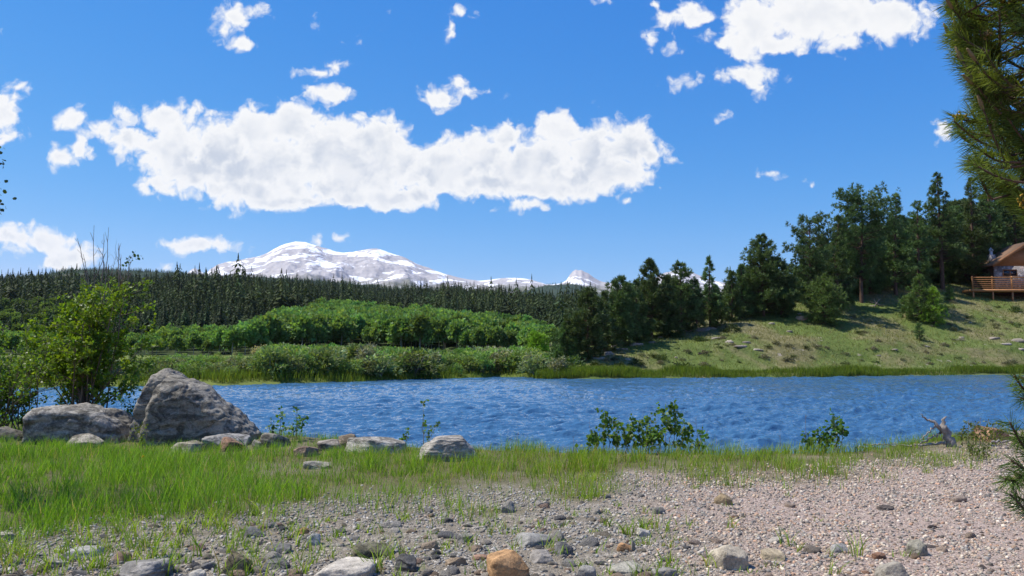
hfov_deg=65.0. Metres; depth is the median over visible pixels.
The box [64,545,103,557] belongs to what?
stone
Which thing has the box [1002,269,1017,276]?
window
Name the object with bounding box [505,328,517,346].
aspen tree
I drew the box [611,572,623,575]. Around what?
stone
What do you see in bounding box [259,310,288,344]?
aspen tree
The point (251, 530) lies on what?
stone
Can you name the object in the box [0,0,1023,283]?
sky
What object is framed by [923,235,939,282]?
pine tree
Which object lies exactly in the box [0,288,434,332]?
aspen stands
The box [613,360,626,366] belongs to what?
slope shrub
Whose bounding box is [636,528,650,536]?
stone
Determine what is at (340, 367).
willow shrub
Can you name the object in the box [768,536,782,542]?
stone
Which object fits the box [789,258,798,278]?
pine tree
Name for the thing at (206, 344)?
aspen tree
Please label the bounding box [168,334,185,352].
aspen tree
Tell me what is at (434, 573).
stone
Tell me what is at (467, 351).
willow thicket
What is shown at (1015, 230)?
pine tree
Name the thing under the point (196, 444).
rock
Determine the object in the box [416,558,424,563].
stone
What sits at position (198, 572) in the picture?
stone
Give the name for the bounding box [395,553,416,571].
stone
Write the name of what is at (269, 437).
rock
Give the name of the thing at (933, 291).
pine tree
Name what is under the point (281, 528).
stone
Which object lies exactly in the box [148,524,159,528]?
stone
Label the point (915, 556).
stone
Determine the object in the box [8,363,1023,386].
reeds
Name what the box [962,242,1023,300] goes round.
log cabin
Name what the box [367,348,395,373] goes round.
willow shrub
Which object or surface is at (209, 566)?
stone
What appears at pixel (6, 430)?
rock
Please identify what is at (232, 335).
aspen tree
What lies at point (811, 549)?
stone
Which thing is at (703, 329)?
outcrop
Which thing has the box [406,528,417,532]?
stone
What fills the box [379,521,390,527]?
stone
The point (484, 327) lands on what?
aspen tree
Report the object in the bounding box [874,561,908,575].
stone
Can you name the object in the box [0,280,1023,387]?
hillside
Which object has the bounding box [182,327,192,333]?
aspen tree
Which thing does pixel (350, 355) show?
willow shrub
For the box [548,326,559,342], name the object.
aspen tree
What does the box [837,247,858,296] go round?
pine tree
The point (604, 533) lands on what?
stone
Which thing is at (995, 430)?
rock
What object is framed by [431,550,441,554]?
stone
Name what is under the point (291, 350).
willow shrub
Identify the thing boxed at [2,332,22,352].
aspen tree
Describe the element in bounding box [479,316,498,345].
aspen tree
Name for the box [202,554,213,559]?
stone
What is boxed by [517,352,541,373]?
willow shrub
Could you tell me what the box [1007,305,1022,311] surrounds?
slope shrub
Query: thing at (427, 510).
stone
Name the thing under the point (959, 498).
stone
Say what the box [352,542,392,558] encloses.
stone
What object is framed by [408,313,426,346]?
aspen tree
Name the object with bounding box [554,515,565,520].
stone
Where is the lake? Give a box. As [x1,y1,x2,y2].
[0,374,1023,454]
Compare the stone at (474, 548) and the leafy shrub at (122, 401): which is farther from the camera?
the leafy shrub at (122, 401)
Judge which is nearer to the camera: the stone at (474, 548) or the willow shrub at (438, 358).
the stone at (474, 548)
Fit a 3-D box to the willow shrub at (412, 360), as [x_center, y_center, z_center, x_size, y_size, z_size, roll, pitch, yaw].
[-7.795,6.049,64.071,3.822,2.216,3.957,3,-6,-34]
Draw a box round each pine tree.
[545,318,587,363]
[561,286,610,359]
[589,290,625,351]
[603,275,642,345]
[624,278,656,342]
[631,257,676,336]
[654,274,685,336]
[663,260,703,332]
[683,278,708,331]
[699,255,725,322]
[707,296,730,326]
[721,232,807,316]
[722,270,747,321]
[729,263,759,317]
[761,257,802,314]
[781,211,838,312]
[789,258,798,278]
[794,268,808,302]
[819,214,858,305]
[823,244,840,282]
[826,181,903,302]
[837,239,868,296]
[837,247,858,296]
[839,245,858,298]
[858,233,884,284]
[863,240,883,293]
[875,236,891,287]
[877,192,922,294]
[894,273,949,320]
[896,231,922,285]
[902,199,940,290]
[913,172,968,288]
[917,286,949,325]
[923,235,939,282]
[931,0,1023,524]
[931,222,953,283]
[935,215,969,282]
[945,199,968,213]
[952,176,1002,287]
[955,213,971,277]
[967,190,1011,277]
[984,208,1007,233]
[985,194,1023,251]
[987,200,1020,243]
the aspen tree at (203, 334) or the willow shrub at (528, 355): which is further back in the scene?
the aspen tree at (203, 334)
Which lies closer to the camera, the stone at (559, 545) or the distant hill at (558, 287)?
the stone at (559, 545)
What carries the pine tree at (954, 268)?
on the hillside
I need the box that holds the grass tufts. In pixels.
[0,458,980,575]
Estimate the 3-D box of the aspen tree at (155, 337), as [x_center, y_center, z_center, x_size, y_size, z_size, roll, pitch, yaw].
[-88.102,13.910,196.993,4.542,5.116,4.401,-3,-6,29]
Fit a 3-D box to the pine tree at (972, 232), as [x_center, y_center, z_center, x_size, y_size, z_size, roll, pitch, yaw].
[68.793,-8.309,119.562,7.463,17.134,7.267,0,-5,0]
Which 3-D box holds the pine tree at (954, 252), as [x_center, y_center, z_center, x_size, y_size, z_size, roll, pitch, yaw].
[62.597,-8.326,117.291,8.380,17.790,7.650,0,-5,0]
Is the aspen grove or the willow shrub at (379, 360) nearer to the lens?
the willow shrub at (379, 360)
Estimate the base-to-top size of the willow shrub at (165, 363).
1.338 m
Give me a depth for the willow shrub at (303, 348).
63.84 m
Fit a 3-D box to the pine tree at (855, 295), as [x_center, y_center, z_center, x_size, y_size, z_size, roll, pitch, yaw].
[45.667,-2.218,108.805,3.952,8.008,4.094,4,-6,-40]
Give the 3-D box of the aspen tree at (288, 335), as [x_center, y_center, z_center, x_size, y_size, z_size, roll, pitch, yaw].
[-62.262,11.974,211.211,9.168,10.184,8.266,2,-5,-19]
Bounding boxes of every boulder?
[21,402,133,444]
[128,368,261,445]
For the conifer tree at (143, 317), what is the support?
on the hillside
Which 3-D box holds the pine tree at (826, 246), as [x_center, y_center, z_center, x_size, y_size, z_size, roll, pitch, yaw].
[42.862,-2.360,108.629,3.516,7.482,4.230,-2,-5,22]
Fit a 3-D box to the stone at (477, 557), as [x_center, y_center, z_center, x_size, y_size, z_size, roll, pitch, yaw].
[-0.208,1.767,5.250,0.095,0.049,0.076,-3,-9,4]
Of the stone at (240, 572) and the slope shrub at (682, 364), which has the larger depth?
the slope shrub at (682, 364)
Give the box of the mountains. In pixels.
[188,242,724,297]
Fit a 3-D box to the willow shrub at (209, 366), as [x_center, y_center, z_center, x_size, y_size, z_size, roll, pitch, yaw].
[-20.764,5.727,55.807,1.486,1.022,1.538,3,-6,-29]
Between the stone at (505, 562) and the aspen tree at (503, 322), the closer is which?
the stone at (505, 562)
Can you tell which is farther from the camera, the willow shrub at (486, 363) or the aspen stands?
the aspen stands
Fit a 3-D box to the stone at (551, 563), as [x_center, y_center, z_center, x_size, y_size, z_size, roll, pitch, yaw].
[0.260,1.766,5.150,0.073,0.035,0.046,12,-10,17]
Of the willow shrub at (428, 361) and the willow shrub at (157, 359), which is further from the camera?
the willow shrub at (428, 361)
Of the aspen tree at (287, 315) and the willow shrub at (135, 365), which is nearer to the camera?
the willow shrub at (135, 365)
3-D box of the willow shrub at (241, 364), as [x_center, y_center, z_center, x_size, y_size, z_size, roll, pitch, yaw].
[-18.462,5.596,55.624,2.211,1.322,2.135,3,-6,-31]
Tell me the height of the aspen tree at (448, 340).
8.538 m
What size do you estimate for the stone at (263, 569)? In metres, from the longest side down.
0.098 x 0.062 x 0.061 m
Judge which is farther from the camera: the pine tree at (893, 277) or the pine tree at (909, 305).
the pine tree at (893, 277)
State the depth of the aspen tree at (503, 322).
226.22 m
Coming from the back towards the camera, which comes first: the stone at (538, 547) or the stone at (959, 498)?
the stone at (959, 498)
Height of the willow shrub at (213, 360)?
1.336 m
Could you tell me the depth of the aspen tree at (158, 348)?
190.27 m
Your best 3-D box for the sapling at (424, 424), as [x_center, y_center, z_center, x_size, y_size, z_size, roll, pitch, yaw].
[-1.213,2.027,11.882,0.292,0.791,0.540,0,-5,0]
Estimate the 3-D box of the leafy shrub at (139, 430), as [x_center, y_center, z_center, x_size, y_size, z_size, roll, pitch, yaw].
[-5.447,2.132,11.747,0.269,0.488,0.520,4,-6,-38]
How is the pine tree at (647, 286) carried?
on the hillside
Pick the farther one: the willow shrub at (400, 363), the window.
the window
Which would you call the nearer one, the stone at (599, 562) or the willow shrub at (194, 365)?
the stone at (599, 562)
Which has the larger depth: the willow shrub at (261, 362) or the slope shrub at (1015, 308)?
the slope shrub at (1015, 308)
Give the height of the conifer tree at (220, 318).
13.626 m
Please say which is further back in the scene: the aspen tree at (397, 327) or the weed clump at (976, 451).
the aspen tree at (397, 327)
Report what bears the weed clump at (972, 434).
on the ground at (932, 564)
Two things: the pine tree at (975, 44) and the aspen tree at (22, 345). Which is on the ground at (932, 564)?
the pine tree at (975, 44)
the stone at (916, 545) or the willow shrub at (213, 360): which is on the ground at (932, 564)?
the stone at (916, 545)
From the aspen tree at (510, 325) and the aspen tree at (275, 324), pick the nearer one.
the aspen tree at (275, 324)
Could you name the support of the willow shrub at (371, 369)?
on the hillside
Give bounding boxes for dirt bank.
[796,316,807,319]
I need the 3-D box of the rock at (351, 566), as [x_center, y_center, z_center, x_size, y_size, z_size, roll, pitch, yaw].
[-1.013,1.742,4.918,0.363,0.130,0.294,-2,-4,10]
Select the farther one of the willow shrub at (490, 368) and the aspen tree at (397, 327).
the aspen tree at (397, 327)
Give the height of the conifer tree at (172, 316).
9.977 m
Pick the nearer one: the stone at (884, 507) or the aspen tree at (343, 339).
the stone at (884, 507)
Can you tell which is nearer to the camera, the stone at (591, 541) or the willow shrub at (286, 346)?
the stone at (591, 541)
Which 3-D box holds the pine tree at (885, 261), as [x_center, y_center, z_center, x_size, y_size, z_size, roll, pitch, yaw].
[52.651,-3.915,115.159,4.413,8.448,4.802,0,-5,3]
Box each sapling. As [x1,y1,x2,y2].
[265,405,289,435]
[285,406,310,440]
[399,426,410,440]
[420,399,440,443]
[690,427,709,453]
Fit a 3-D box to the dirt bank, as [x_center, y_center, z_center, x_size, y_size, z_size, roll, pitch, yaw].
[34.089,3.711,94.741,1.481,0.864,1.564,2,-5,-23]
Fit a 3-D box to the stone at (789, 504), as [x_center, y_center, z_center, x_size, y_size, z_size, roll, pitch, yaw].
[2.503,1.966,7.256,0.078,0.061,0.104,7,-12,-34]
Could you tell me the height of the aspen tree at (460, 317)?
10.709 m
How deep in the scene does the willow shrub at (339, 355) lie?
59.52 m
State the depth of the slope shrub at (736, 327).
87.94 m
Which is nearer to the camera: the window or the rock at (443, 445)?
the rock at (443, 445)
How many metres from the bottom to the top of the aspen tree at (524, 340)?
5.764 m
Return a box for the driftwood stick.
[991,439,1012,443]
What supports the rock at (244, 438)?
on the ground at (932, 564)
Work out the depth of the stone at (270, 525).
6.29 m
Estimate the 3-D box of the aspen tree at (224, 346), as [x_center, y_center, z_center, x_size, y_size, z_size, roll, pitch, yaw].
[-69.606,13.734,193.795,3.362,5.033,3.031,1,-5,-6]
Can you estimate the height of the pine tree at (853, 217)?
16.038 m
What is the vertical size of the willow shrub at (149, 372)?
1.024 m
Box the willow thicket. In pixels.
[1,342,548,377]
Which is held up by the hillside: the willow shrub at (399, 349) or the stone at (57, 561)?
the willow shrub at (399, 349)
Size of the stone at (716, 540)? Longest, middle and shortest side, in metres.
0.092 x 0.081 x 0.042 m
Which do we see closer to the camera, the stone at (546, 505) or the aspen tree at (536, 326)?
the stone at (546, 505)
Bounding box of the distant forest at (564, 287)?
[521,283,600,296]
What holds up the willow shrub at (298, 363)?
on the hillside
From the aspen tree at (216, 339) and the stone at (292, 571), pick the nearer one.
the stone at (292, 571)
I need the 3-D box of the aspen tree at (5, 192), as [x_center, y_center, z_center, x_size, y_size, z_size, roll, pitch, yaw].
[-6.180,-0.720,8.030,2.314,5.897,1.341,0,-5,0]
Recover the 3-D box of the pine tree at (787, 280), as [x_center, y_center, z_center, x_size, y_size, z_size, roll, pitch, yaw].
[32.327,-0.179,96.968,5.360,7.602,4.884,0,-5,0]
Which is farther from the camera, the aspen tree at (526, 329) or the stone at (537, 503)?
the aspen tree at (526, 329)
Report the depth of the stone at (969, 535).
5.94 m
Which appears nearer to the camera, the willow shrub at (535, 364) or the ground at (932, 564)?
the ground at (932, 564)
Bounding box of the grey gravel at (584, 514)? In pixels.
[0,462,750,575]
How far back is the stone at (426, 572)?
4.87 m
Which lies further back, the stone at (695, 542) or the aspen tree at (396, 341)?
the aspen tree at (396, 341)
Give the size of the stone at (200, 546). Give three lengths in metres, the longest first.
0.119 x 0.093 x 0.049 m
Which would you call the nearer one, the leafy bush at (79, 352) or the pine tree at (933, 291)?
the leafy bush at (79, 352)
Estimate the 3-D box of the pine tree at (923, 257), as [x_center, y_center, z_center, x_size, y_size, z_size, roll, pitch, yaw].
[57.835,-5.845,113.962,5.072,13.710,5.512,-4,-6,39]
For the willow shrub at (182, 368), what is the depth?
54.25 m
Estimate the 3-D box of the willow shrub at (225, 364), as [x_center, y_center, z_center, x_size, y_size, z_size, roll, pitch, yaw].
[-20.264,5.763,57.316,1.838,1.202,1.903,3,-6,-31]
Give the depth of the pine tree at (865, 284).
107.60 m
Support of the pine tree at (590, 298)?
on the hillside
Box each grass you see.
[0,415,1013,554]
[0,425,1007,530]
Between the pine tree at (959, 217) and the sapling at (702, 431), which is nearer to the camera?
the sapling at (702, 431)
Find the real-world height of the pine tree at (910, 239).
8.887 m
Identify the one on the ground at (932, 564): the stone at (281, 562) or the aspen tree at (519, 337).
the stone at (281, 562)
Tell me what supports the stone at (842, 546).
on the ground at (932, 564)
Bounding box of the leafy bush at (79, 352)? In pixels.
[20,228,167,407]
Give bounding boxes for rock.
[0,426,22,441]
[66,433,107,447]
[118,558,173,575]
[171,440,205,451]
[201,433,251,447]
[221,437,244,451]
[260,433,290,447]
[293,446,318,456]
[303,461,330,469]
[314,557,376,575]
[317,439,341,450]
[338,433,356,449]
[344,437,405,453]
[419,435,477,461]
[974,425,1009,440]
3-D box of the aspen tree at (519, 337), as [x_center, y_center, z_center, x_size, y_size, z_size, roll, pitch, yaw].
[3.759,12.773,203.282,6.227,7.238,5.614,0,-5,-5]
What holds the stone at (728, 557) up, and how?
on the ground at (932, 564)
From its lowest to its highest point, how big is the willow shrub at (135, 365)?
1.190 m
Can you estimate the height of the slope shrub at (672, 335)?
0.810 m
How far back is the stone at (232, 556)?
5.01 m
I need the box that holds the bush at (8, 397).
[0,320,86,429]
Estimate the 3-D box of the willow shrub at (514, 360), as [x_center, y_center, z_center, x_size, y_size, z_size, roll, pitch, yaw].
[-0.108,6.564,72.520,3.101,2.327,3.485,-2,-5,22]
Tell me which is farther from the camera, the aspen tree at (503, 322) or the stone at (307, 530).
the aspen tree at (503, 322)
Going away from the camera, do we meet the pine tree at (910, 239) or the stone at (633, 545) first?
the stone at (633, 545)
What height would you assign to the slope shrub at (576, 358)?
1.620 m
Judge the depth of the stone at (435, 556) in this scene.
5.24 m
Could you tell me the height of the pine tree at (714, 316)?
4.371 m
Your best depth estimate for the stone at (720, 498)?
7.28 m
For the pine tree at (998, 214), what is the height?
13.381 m
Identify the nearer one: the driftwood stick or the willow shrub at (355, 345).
the driftwood stick
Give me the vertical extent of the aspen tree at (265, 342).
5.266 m
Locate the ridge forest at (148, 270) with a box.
[3,267,404,289]
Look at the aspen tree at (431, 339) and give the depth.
219.44 m
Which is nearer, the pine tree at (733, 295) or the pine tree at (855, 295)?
the pine tree at (733, 295)
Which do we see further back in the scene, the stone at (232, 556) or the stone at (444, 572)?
the stone at (232, 556)
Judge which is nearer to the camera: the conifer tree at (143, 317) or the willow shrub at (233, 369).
the willow shrub at (233, 369)
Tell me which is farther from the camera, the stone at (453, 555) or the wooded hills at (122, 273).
the wooded hills at (122, 273)
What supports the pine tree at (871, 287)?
on the hillside
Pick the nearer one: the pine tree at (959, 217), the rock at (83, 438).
the rock at (83, 438)
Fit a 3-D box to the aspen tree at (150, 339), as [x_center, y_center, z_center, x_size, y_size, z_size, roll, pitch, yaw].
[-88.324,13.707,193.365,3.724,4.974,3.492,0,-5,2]
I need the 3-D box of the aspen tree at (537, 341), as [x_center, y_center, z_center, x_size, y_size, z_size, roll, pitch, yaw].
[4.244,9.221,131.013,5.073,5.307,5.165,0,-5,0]
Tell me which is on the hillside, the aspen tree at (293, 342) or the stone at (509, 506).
the aspen tree at (293, 342)
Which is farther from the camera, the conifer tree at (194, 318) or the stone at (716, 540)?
the conifer tree at (194, 318)
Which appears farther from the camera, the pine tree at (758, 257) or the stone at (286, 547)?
the pine tree at (758, 257)
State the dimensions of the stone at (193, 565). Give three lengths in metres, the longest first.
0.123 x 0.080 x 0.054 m
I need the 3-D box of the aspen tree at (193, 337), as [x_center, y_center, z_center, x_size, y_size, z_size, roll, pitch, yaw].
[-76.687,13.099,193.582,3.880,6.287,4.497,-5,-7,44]
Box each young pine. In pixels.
[914,323,925,340]
[943,284,956,300]
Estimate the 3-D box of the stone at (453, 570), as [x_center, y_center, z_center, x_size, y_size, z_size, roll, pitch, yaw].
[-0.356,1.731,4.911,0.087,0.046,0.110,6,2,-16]
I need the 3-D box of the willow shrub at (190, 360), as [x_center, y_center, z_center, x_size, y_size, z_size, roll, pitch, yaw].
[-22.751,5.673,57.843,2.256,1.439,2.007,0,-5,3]
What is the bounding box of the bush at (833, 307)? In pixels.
[799,276,850,326]
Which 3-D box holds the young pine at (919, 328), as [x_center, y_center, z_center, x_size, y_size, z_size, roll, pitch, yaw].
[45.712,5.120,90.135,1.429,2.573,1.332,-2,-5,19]
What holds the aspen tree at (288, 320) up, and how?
on the hillside
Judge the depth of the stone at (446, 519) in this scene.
6.45 m
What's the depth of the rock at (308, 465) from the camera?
9.63 m
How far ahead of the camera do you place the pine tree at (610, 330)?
79.84 m
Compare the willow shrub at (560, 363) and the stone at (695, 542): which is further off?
the willow shrub at (560, 363)
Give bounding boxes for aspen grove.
[4,296,546,342]
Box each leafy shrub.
[112,392,139,417]
[129,417,148,447]
[799,408,848,452]
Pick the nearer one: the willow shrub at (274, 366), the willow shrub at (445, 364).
the willow shrub at (274, 366)
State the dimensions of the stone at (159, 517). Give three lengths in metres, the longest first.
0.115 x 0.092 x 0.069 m
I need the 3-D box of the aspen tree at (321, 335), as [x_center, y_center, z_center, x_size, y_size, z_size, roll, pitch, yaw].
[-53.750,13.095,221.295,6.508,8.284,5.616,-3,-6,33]
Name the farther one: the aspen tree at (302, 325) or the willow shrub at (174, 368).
the aspen tree at (302, 325)
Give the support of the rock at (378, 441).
on the ground at (932, 564)
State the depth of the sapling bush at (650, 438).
11.00 m
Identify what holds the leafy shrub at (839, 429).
on the ground at (932, 564)
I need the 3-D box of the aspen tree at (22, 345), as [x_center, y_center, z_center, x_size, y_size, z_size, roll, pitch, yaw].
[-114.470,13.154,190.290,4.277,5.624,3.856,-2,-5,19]
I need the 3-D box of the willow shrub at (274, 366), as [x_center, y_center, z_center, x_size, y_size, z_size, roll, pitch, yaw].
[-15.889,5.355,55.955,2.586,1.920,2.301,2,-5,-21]
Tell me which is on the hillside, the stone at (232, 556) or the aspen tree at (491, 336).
the aspen tree at (491, 336)
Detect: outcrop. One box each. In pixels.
[629,343,642,345]
[695,328,709,331]
[733,345,746,347]
[1011,338,1023,342]
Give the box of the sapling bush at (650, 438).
[575,400,696,452]
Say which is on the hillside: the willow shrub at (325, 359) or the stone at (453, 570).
the willow shrub at (325, 359)
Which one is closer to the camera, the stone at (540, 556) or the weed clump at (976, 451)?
the stone at (540, 556)
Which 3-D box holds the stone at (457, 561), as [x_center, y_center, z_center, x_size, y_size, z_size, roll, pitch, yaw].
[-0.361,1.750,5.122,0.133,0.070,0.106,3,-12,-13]
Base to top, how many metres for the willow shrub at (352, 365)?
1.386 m
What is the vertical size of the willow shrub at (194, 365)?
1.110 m
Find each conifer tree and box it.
[7,317,11,329]
[128,301,133,326]
[141,310,145,324]
[141,310,155,334]
[160,307,167,325]
[168,305,175,326]
[176,312,180,326]
[180,309,191,326]
[189,307,193,324]
[190,314,197,325]
[196,306,205,326]
[204,305,209,324]
[212,299,226,325]
[556,312,562,328]
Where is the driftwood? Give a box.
[888,414,956,446]
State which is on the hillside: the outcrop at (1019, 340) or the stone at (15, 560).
the outcrop at (1019, 340)
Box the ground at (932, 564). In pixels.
[0,424,1023,575]
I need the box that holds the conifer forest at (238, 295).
[0,253,597,327]
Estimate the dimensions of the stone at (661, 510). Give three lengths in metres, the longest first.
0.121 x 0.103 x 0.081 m
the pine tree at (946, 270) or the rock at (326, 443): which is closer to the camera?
the rock at (326, 443)
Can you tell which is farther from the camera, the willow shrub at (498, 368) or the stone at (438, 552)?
the willow shrub at (498, 368)
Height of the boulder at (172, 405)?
1.286 m
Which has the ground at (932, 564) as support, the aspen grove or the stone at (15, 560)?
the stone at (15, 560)
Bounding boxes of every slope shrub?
[556,354,586,366]
[589,359,605,365]
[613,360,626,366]
[628,358,646,365]
[653,354,666,359]
[667,332,684,337]
[671,361,695,368]
[691,335,705,340]
[719,323,740,331]
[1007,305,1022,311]
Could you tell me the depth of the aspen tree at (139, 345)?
189.93 m
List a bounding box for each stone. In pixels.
[0,532,14,540]
[12,569,24,575]
[13,559,21,564]
[26,567,39,573]
[37,557,70,566]
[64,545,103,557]
[71,570,86,575]
[114,551,131,561]
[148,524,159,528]
[151,515,163,520]
[172,566,182,572]
[188,543,205,550]
[188,569,206,575]
[190,562,200,569]
[201,563,216,569]
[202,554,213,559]
[219,548,229,552]
[221,550,251,574]
[228,569,251,575]
[244,527,263,537]
[251,566,267,573]
[252,439,262,448]
[262,558,291,569]
[264,523,274,527]
[264,551,281,559]
[268,543,291,553]
[277,526,287,530]
[288,568,302,574]
[297,527,308,533]
[306,534,320,545]
[348,535,359,540]
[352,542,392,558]
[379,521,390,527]
[387,527,399,533]
[390,521,401,527]
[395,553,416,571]
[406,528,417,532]
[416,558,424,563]
[420,569,433,575]
[421,540,438,549]
[425,508,432,512]
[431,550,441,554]
[431,554,440,559]
[431,571,438,575]
[437,531,454,538]
[439,570,450,575]
[442,517,452,522]
[445,557,465,565]
[447,566,459,574]
[450,553,458,557]
[457,533,472,542]
[468,545,478,551]
[473,554,486,560]
[481,540,491,544]
[486,549,529,575]
[501,500,514,512]
[514,532,550,546]
[529,549,552,563]
[532,501,543,505]
[534,545,543,548]
[539,503,549,507]
[547,561,557,564]
[550,530,563,541]
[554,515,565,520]
[554,541,573,556]
[561,559,575,566]
[576,565,596,575]
[579,536,598,546]
[592,507,600,513]
[594,531,610,537]
[596,561,606,564]
[607,561,641,573]
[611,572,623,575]
[616,542,632,551]
[631,540,635,550]
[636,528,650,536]
[638,571,651,575]
[651,507,664,513]
[651,567,677,575]
[688,539,700,544]
[706,544,748,569]
[710,538,721,543]
[714,493,732,504]
[760,548,785,561]
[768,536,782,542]
[784,502,795,507]
[803,545,820,552]
[830,543,849,552]
[872,552,886,559]
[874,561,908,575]
[876,504,893,509]
[906,539,927,555]
[910,553,920,558]
[936,546,947,551]
[949,495,966,501]
[964,532,975,538]
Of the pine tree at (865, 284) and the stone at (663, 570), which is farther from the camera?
the pine tree at (865, 284)
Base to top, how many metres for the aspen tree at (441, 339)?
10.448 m
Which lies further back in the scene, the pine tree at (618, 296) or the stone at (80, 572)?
the pine tree at (618, 296)
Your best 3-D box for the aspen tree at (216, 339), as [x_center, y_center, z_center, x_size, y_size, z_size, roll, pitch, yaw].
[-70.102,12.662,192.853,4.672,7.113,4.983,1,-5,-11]
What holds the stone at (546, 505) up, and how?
on the ground at (932, 564)
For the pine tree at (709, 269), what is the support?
on the hillside
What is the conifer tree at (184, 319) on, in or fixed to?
on the hillside
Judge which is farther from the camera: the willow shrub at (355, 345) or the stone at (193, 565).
the willow shrub at (355, 345)
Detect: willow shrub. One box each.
[124,364,144,376]
[141,365,159,378]
[150,356,167,364]
[152,360,179,370]
[157,364,178,371]
[166,359,182,364]
[174,361,188,375]
[183,357,206,366]
[183,359,208,371]
[184,363,205,376]
[184,365,204,378]
[200,354,218,360]
[206,363,223,371]
[207,357,223,364]
[215,361,235,371]
[228,367,238,377]
[231,360,256,375]
[246,344,291,376]
[266,353,302,377]
[269,340,302,349]
[282,347,310,367]
[285,349,323,375]
[287,355,313,376]
[293,344,320,354]
[303,346,347,374]
[308,348,339,376]
[310,348,351,375]
[330,356,351,375]
[341,344,359,360]
[342,342,384,354]
[345,359,365,375]
[351,342,378,360]
[354,361,383,376]
[360,352,404,377]
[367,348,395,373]
[388,346,408,360]
[391,350,436,376]
[395,347,441,375]
[395,354,414,373]
[425,351,444,366]
[437,359,451,371]
[437,363,447,373]
[441,355,456,369]
[442,353,458,361]
[450,362,463,373]
[454,354,475,372]
[458,356,483,372]
[474,351,494,372]
[485,364,495,372]
[487,354,506,372]
[497,349,523,372]
[516,356,551,374]
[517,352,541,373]
[523,352,550,365]
[547,355,569,370]
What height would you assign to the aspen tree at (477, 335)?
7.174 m
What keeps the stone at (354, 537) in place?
on the ground at (932, 564)
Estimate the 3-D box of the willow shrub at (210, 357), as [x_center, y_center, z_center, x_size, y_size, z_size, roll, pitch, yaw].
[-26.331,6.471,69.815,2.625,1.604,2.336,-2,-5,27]
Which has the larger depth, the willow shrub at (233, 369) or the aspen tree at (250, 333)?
the aspen tree at (250, 333)
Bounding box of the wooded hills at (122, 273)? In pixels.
[52,270,395,290]
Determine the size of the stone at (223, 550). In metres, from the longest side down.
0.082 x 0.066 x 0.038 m
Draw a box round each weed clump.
[954,419,1008,444]
[961,438,991,459]
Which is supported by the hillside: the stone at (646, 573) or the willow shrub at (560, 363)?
the willow shrub at (560, 363)
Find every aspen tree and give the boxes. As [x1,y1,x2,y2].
[0,146,16,214]
[0,332,9,348]
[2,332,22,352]
[18,333,34,349]
[128,336,138,345]
[134,342,142,351]
[136,335,151,350]
[148,334,160,353]
[150,338,163,353]
[161,329,172,340]
[167,328,183,341]
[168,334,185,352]
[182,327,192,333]
[185,330,203,354]
[195,331,210,349]
[201,340,215,351]
[204,334,218,350]
[209,326,226,352]
[217,344,229,354]
[221,325,244,352]
[236,320,258,353]
[246,317,268,349]
[246,340,260,348]
[252,341,269,347]
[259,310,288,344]
[261,313,289,343]
[266,323,272,341]
[273,314,292,343]
[281,313,295,318]
[284,316,299,340]
[285,338,298,343]
[289,312,316,343]
[307,313,332,343]
[311,315,327,329]
[313,321,329,345]
[329,315,354,345]
[337,334,348,343]
[385,314,413,346]
[385,336,399,346]
[403,313,414,347]
[406,312,431,348]
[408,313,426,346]
[422,326,439,348]
[428,316,448,347]
[432,313,451,349]
[445,318,470,348]
[446,320,456,349]
[450,312,469,320]
[458,327,472,347]
[466,321,477,346]
[468,317,479,347]
[469,327,485,346]
[476,323,494,345]
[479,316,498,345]
[485,325,506,347]
[492,331,508,346]
[496,319,508,328]
[504,320,519,343]
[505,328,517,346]
[515,326,529,346]
[520,324,537,337]
[522,331,535,344]
[525,329,550,352]
[532,323,546,330]
[540,327,552,343]
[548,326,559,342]
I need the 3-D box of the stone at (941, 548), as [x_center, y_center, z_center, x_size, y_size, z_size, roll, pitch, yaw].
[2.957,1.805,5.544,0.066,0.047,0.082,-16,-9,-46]
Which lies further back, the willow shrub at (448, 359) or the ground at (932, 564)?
the willow shrub at (448, 359)
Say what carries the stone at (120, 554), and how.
on the ground at (932, 564)
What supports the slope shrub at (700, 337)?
on the hillside
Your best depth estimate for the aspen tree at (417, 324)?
220.40 m
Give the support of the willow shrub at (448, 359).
on the hillside
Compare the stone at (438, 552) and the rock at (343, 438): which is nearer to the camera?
the stone at (438, 552)
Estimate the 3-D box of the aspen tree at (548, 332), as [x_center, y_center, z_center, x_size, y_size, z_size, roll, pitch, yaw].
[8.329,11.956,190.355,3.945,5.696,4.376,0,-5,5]
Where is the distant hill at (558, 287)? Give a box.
[522,284,612,299]
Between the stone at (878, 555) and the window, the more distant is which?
the window
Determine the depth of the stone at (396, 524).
6.32 m
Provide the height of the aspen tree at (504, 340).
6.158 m
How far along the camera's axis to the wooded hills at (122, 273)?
3164.00 m
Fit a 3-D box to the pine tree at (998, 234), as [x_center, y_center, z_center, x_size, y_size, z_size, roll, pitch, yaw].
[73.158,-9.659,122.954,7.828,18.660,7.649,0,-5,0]
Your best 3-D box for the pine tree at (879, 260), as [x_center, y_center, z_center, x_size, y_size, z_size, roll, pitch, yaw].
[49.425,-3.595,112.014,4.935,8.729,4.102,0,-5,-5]
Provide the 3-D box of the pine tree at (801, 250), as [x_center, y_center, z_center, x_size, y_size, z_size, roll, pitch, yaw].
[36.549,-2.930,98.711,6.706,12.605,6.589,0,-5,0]
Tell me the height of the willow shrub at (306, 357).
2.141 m

